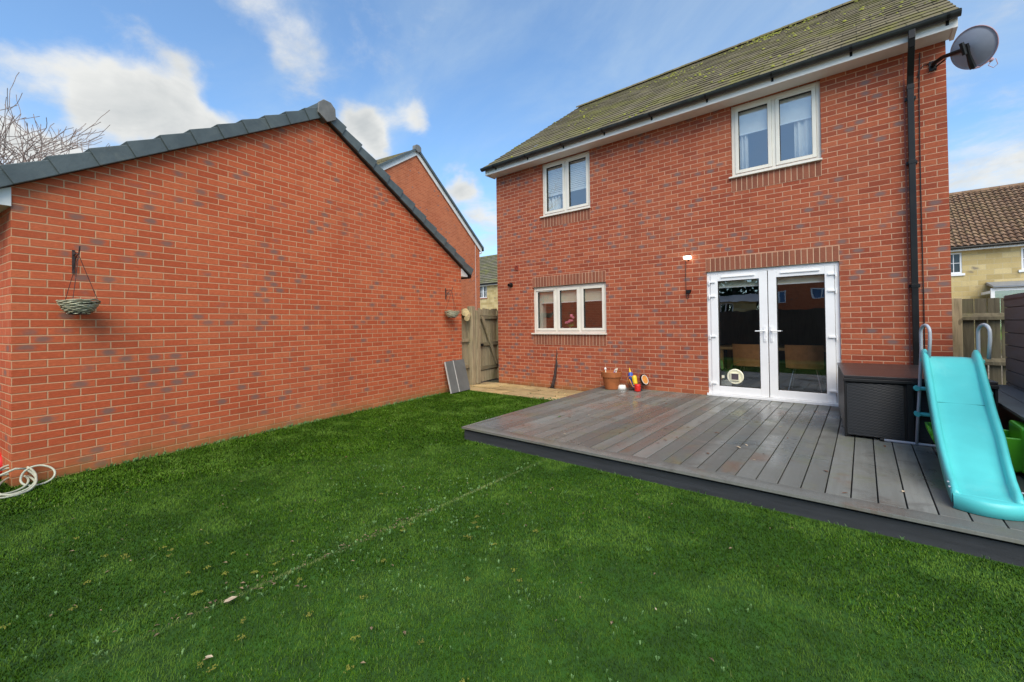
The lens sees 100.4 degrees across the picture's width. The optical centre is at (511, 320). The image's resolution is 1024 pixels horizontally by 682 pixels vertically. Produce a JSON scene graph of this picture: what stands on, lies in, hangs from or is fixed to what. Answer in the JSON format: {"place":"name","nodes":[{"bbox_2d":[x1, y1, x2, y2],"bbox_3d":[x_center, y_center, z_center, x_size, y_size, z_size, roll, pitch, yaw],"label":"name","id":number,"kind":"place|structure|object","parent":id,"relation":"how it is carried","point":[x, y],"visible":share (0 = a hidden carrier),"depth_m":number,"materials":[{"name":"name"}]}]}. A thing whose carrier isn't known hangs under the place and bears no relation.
{"place":"outdoors","nodes":[
{"label":"outdoors","id":0,"kind":"place"},
{"bbox_2d":[376,144,483,309],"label":"neighbour house","id":1,"kind":"structure","parent":0,"point":[414,177],"depth_m":19.68,"materials":[{"name":"brick"}]},
{"bbox_2d":[0,392,1023,681],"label":"lawn","id":2,"kind":"structure","parent":0,"point":[508,638],"depth_m":2.17,"materials":[{"name":"green plant"}]},
{"bbox_2d":[0,453,2,478],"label":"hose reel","id":3,"kind":"object","parent":2,"relation":"on","point":[1,464],"visible":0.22,"depth_m":4.00,"materials":[{"name":"red plastic"}]},
{"bbox_2d":[0,464,55,498],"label":"garden hose","id":4,"kind":"object","parent":2,"relation":"on","point":[27,477],"visible":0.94,"depth_m":3.81,"materials":[{"name":"white rubber"}]},
{"bbox_2d":[224,596,236,601],"bbox_3d":[-1.426,1.413,2.164,0.025,0.007,0.070,5,-6,26],"label":"fallen leaf","id":5,"kind":"object","parent":2,"relation":"on","point":[230,598],"visible":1,"depth_m":2.17,"materials":[{"name":"beige plant"}]},
{"bbox_2d":[0,493,537,681],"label":"fallen leaves","id":6,"kind":"object","parent":2,"relation":"on","point":[308,614],"visible":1,"depth_m":2.25,"materials":[{"name":"brown plant"}]},
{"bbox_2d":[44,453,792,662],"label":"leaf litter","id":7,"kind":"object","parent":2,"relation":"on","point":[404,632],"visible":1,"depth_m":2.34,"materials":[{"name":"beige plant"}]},
{"bbox_2d":[444,359,469,393],"bbox_3d":[-1.147,1.165,8.979,0.252,0.646,0.717,-1,-1,31],"label":"leaning panel","id":8,"kind":"object","parent":2,"relation":"on","point":[457,376],"visible":1,"depth_m":8.95,"materials":[{"name":"grey"}]},
{"bbox_2d":[462,386,1023,566],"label":"decking","id":9,"kind":"object","parent":2,"relation":"on","point":[873,477],"visible":0.81,"depth_m":3.97,"materials":[{"name":"grey wood"}]},
{"bbox_2d":[601,370,621,389],"bbox_3d":[1.879,1.131,8.055,0.392,0.333,0.392,-1,-1,39],"label":"terracotta pot","id":10,"kind":"object","parent":9,"relation":"on","point":[611,379],"visible":0.98,"depth_m":7.92,"materials":[{"name":"orange ceramic"}]},
{"bbox_2d":[618,384,626,389],"bbox_3d":[2.062,1.254,8.021,0.190,0.080,0.190,-1,-1,39],"label":"bowl","id":11,"kind":"object","parent":9,"relation":"on","point":[621,387],"visible":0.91,"depth_m":7.96,"materials":[{"name":"white ceramic"}]},
{"bbox_2d":[627,376,642,390],"bbox_3d":[2.271,1.157,7.849,0.308,0.266,0.230,-1,-1,39],"label":"toy net","id":12,"kind":"object","parent":9,"relation":"on","point":[631,389],"visible":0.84,"depth_m":7.84,"materials":[{"name":"red fabric"}]},
{"bbox_2d":[628,368,633,387],"bbox_3d":[2.221,1.070,7.940,0.092,0.380,0.085,-19,-20,38],"label":"toy rocket","id":13,"kind":"object","parent":12,"relation":"in","point":[630,373],"visible":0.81,"depth_m":7.92,"materials":[{"name":"blue plastic"}]},
{"bbox_2d":[632,375,637,384],"bbox_3d":[2.260,1.098,7.859,0.092,0.175,0.092,-17,-16,38],"label":"toy tube","id":14,"kind":"object","parent":12,"relation":"in","point":[634,378],"visible":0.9,"depth_m":7.83,"materials":[{"name":"yellow plastic"}]},
{"bbox_2d":[640,374,648,385],"bbox_3d":[2.416,1.088,7.794,0.208,0.206,0.098,0,-1,-36],"label":"toy disc","id":15,"kind":"object","parent":12,"relation":"on","point":[644,380],"visible":1,"depth_m":7.77,"materials":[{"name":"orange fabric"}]},
{"bbox_2d":[634,384,640,391],"bbox_3d":[2.272,1.221,7.719,0.124,0.135,0.124,-1,-1,39],"label":"toy stacker","id":16,"kind":"object","parent":9,"relation":"on","point":[637,387],"visible":1,"depth_m":7.68,"materials":[{"name":"red plastic"}]},
{"bbox_2d":[837,362,998,443],"bbox_3d":[4.495,0.904,4.920,1.128,0.655,1.712,-1,-1,35],"label":"rattan storage box","id":17,"kind":"object","parent":9,"relation":"on","point":[878,400],"visible":0.66,"depth_m":4.40,"materials":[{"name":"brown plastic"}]},
{"bbox_2d":[880,323,1023,520],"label":"toy slide","id":18,"kind":"object","parent":9,"relation":"on","point":[975,461],"visible":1,"depth_m":3.27,"materials":[{"name":"teal plastic"}]},
{"bbox_2d":[925,420,1023,472],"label":"green rocker","id":19,"kind":"object","parent":9,"relation":"on","point":[1014,434],"visible":0.38,"depth_m":3.34,"materials":[{"name":"plastic"}]},
{"bbox_2d":[998,385,1023,429],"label":"built in bench","id":20,"kind":"object","parent":9,"relation":"on","point":[1011,402],"visible":0.27,"depth_m":4.04,"materials":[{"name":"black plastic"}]},
{"bbox_2d":[1003,292,1023,391],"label":"slatted screen","id":21,"kind":"object","parent":9,"relation":"on","point":[1014,327],"visible":0.75,"depth_m":4.86,"materials":[{"name":"grey wood"}]},
{"bbox_2d":[0,0,1023,256],"label":"sky","id":22,"kind":"structure","parent":0,"point":[467,83],"materials":[{"name":"blue"}]},
{"bbox_2d":[470,378,583,399],"bbox_3d":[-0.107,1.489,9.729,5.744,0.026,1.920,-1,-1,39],"label":"path","id":23,"kind":"structure","parent":0,"point":[518,390],"depth_m":8.91,"materials":[{"name":"stone"}]},
{"bbox_2d":[461,309,469,375],"bbox_3d":[-1.110,0.625,9.682,0.080,1.780,0.456,-1,-1,27],"label":"side fence","id":24,"kind":"object","parent":23,"relation":"on","point":[465,340],"visible":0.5,"depth_m":9.79,"materials":[{"name":"beige wood"}]},
{"bbox_2d":[461,308,470,320],"bbox_3d":[-1.051,-0.123,9.757,0.232,0.284,0.382,-1,-1,-8],"label":"cut log","id":25,"kind":"object","parent":24,"relation":"on","point":[466,313],"visible":0.95,"depth_m":9.59,"materials":[{"name":"beige wood"}]},
{"bbox_2d":[467,306,475,384],"bbox_3d":[-0.939,0.595,9.928,0.136,1.840,0.136,-1,-1,27],"label":"gate post","id":26,"kind":"object","parent":23,"relation":"on","point":[471,354],"visible":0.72,"depth_m":9.87,"materials":[{"name":"beige wood"}]},
{"bbox_2d":[475,308,498,383],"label":"wooden gate","id":27,"kind":"structure","parent":26,"relation":"attached to","point":[486,341],"depth_m":10.43,"materials":[{"name":"brown wood"}]},
{"bbox_2d":[549,349,557,388],"bbox_3d":[0.872,1.060,9.184,0.231,0.876,0.104,-1,-1,39],"label":"dead stem","id":28,"kind":"object","parent":23,"relation":"on","point":[554,379],"visible":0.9,"depth_m":9.14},
{"label":"ground","id":29,"kind":"structure","parent":0,"visible":0},
{"bbox_2d":[0,72,109,164],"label":"bare tree","id":30,"kind":"object","parent":29,"relation":"on","point":[23,153],"visible":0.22,"depth_m":8.43,"materials":[{"name":"brown plant"}]},
{"bbox_2d":[0,99,473,487],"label":"brick garage","id":31,"kind":"structure","parent":29,"relation":"on","point":[264,272],"depth_m":5.20,"materials":[{"name":"red brick"}]},
{"bbox_2d":[56,246,100,314],"bbox_3d":[-4.157,-0.383,4.093,0.324,0.656,0.312,-1,-1,31],"label":"hanging basket","id":32,"kind":"object","parent":31,"relation":"attached to","point":[78,306],"visible":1,"depth_m":4.04,"materials":[{"name":"wicker"}]},
{"bbox_2d":[444,287,458,317],"bbox_3d":[-1.250,-0.372,8.844,0.329,0.641,0.322,-1,-1,31],"label":"hanging basket","id":33,"kind":"object","parent":31,"relation":"attached to","point":[451,313],"visible":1,"depth_m":8.75,"materials":[{"name":"wicker"}]},
{"bbox_2d":[480,254,497,309],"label":"house","id":34,"kind":"structure","parent":29,"relation":"on","point":[488,285],"depth_m":37.98,"materials":[{"name":"stone"}]},
{"bbox_2d":[480,286,487,298],"bbox_3d":[-2.575,-2.477,38.015,1.110,1.170,0.140,-1,-1,39],"label":"window","id":35,"kind":"structure","parent":34,"relation":"in","point":[483,289],"depth_m":37.98,"materials":[{"name":"white plastic"}]},
{"bbox_2d":[480,0,961,406],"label":"brick house","id":36,"kind":"structure","parent":29,"relation":"on","point":[856,202],"depth_m":7.22,"materials":[{"name":"brick"}]},
{"bbox_2d":[548,195,561,210],"bbox_3d":[0.930,-2.401,9.430,0.364,0.650,0.063,-1,-1,39],"label":"curtain","id":37,"kind":"object","parent":36,"relation":"hanging from","point":[554,203],"visible":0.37,"depth_m":9.42,"materials":[{"name":"white fabric"}]},
{"bbox_2d":[540,151,590,217],"bbox_3d":[1.134,-2.862,9.087,1.242,1.192,0.165,-1,-1,39],"label":"window","id":38,"kind":"structure","parent":36,"relation":"in","point":[565,162],"depth_m":9.08,"materials":[{"name":"beige plastic"}]},
{"bbox_2d":[548,158,585,196],"bbox_3d":[1.200,-3.072,9.159,1.100,0.660,0.040,-1,-1,39],"label":"venetian blind","id":39,"kind":"object","parent":36,"relation":"attached to","point":[559,174],"visible":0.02,"depth_m":9.10,"materials":[{"name":"white fabric"}]},
{"bbox_2d":[531,282,606,334],"bbox_3d":[1.185,-0.223,9.048,1.842,1.042,0.165,-1,-1,39],"label":"window","id":40,"kind":"structure","parent":36,"relation":"in","point":[580,288],"depth_m":8.97,"materials":[{"name":"beige plastic"}]},
{"bbox_2d":[565,314,574,327],"bbox_3d":[1.240,0.068,9.155,0.253,0.398,0.118,-1,-1,39],"label":"vase of flowers","id":41,"kind":"object","parent":36,"relation":"on","point":[570,320],"visible":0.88,"depth_m":9.11,"materials":[{"name":"pink plant"}]},
{"bbox_2d":[541,288,601,303],"bbox_3d":[1.289,-0.558,9.091,1.600,0.348,0.036,-1,-1,39],"label":"roller blind","id":42,"kind":"object","parent":36,"relation":"attached to","point":[571,295],"visible":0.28,"depth_m":9.08,"materials":[{"name":"beige fabric"}]},
{"bbox_2d":[683,255,691,259],"bbox_3d":[3.050,-1.089,7.404,0.124,0.090,0.094,-1,-1,39],"label":"security light","id":43,"kind":"object","parent":36,"relation":"attached to","point":[687,257],"visible":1,"depth_m":7.38,"materials":[{"name":"white plastic"}]},
{"bbox_2d":[685,260,690,297],"bbox_3d":[3.063,-0.714,7.421,0.096,0.679,0.050,-1,-1,39],"label":"light sensor","id":44,"kind":"object","parent":36,"relation":"attached to","point":[688,291],"visible":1,"depth_m":7.45,"materials":[{"name":"black plastic"}]},
{"bbox_2d":[720,359,737,385],"bbox_3d":[3.723,0.968,7.580,0.474,0.594,0.480,0,-1,-40],"label":"house plant","id":45,"kind":"object","parent":36,"relation":"on","point":[724,372],"visible":0.52,"depth_m":7.52,"materials":[{"name":"green plant"}]},
{"bbox_2d":[719,279,757,287],"bbox_3d":[3.744,-0.676,7.071,0.800,0.258,0.036,-1,-1,39],"label":"roller blind","id":46,"kind":"object","parent":36,"relation":"attached to","point":[739,283],"visible":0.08,"depth_m":7.05,"materials":[{"name":"beige fabric"}]},
{"bbox_2d":[708,271,769,396],"bbox_3d":[3.690,0.222,6.975,0.860,1.992,0.131,-1,-1,39],"label":"door","id":47,"kind":"structure","parent":36,"relation":"in","point":[733,376],"depth_m":6.95,"materials":[{"name":"white plastic"}]},
{"bbox_2d":[739,134,748,169],"bbox_3d":[3.774,-2.798,7.089,0.264,1.320,0.063,-1,-1,39],"label":"curtain","id":48,"kind":"object","parent":36,"relation":"hanging from","point":[744,156],"visible":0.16,"depth_m":7.04,"materials":[{"name":"white fabric"}]},
{"bbox_2d":[732,344,769,385],"bbox_3d":[4.499,0.851,7.996,0.556,0.823,0.639,-1,-1,39],"label":"dining chair","id":49,"kind":"object","parent":36,"relation":"on","point":[746,355],"visible":0.62,"depth_m":7.80,"materials":[{"name":"brown wood"}]},
{"bbox_2d":[739,92,810,135],"bbox_3d":[4.141,-3.275,6.742,1.120,0.458,0.036,-1,-1,39],"label":"roller blind","id":50,"kind":"object","parent":36,"relation":"attached to","point":[792,110],"visible":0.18,"depth_m":6.66,"materials":[{"name":"white fabric"}]},
{"bbox_2d":[729,81,822,178],"bbox_3d":[4.076,-2.926,6.667,1.242,1.192,0.165,-1,-1,39],"label":"window","id":51,"kind":"structure","parent":36,"relation":"in","point":[772,102],"depth_m":6.64,"materials":[{"name":"beige plastic"}]},
{"bbox_2d":[720,345,836,378],"bbox_3d":[5.037,0.877,8.098,2.000,0.750,0.840,-1,-1,39],"label":"dining table","id":52,"kind":"object","parent":36,"relation":"on","point":[729,348],"visible":0.28,"depth_m":8.38,"materials":[{"name":"brown wood"}]},
{"bbox_2d":[794,118,811,157],"bbox_3d":[4.508,-2.814,6.485,0.364,1.320,0.063,-1,-1,39],"label":"curtain","id":53,"kind":"object","parent":36,"relation":"hanging from","point":[802,137],"visible":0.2,"depth_m":6.54,"materials":[{"name":"white fabric"}]},
{"bbox_2d":[768,265,837,402],"bbox_3d":[4.363,0.207,6.422,0.860,1.992,0.131,-1,-1,39],"label":"door","id":54,"kind":"structure","parent":36,"relation":"in","point":[830,396],"depth_m":6.36,"materials":[{"name":"white plastic"}]},
{"bbox_2d":[784,345,824,391],"bbox_3d":[5.140,0.837,7.469,0.556,0.823,0.639,-1,-1,39],"label":"dining chair","id":55,"kind":"object","parent":36,"relation":"on","point":[811,357],"visible":0.94,"depth_m":7.25,"materials":[{"name":"brown wood"}]},
{"bbox_2d":[777,275,834,284],"bbox_3d":[4.423,-0.691,6.512,0.840,0.258,0.036,-1,-1,39],"label":"roller blind","id":56,"kind":"object","parent":36,"relation":"attached to","point":[801,279],"visible":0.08,"depth_m":6.51,"materials":[{"name":"beige fabric"}]},
{"bbox_2d":[929,25,998,71],"bbox_3d":[5.422,-3.152,5.108,0.559,0.471,0.618,-1,-1,39],"label":"satellite dish","id":57,"kind":"object","parent":36,"relation":"attached to","point":[975,47],"visible":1,"depth_m":4.93,"materials":[{"name":"grey metal"}]},
{"bbox_2d":[952,298,1007,384],"bbox_3d":[6.549,0.531,5.170,1.707,1.670,0.100,-1,-1,39],"label":"garden fence","id":58,"kind":"object","parent":29,"relation":"on","point":[964,344],"visible":0.3,"depth_m":5.55,"materials":[{"name":"beige wood"}]},
{"bbox_2d":[949,182,1023,353],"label":"stone house","id":59,"kind":"structure","parent":29,"relation":"on","point":[986,234],"depth_m":17.76,"materials":[{"name":"beige stone"}]},
{"bbox_2d":[951,252,964,275],"bbox_3d":[18.420,-2.342,18.153,1.160,0.970,0.140,-1,-1,39],"label":"window","id":60,"kind":"structure","parent":59,"relation":"in","point":[956,258],"depth_m":17.95,"materials":[{"name":"white plastic"}]},
{"bbox_2d":[981,280,1023,339],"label":"conservatory","id":61,"kind":"object","parent":59,"relation":"attached to","point":[1014,285],"visible":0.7,"depth_m":16.14,"materials":[{"name":"white plastic"}]},
{"bbox_2d":[1019,247,1023,271],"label":"window","id":62,"kind":"structure","parent":59,"relation":"in","point":[1022,249],"depth_m":16.79,"materials":[{"name":"white plastic"}]}
]}

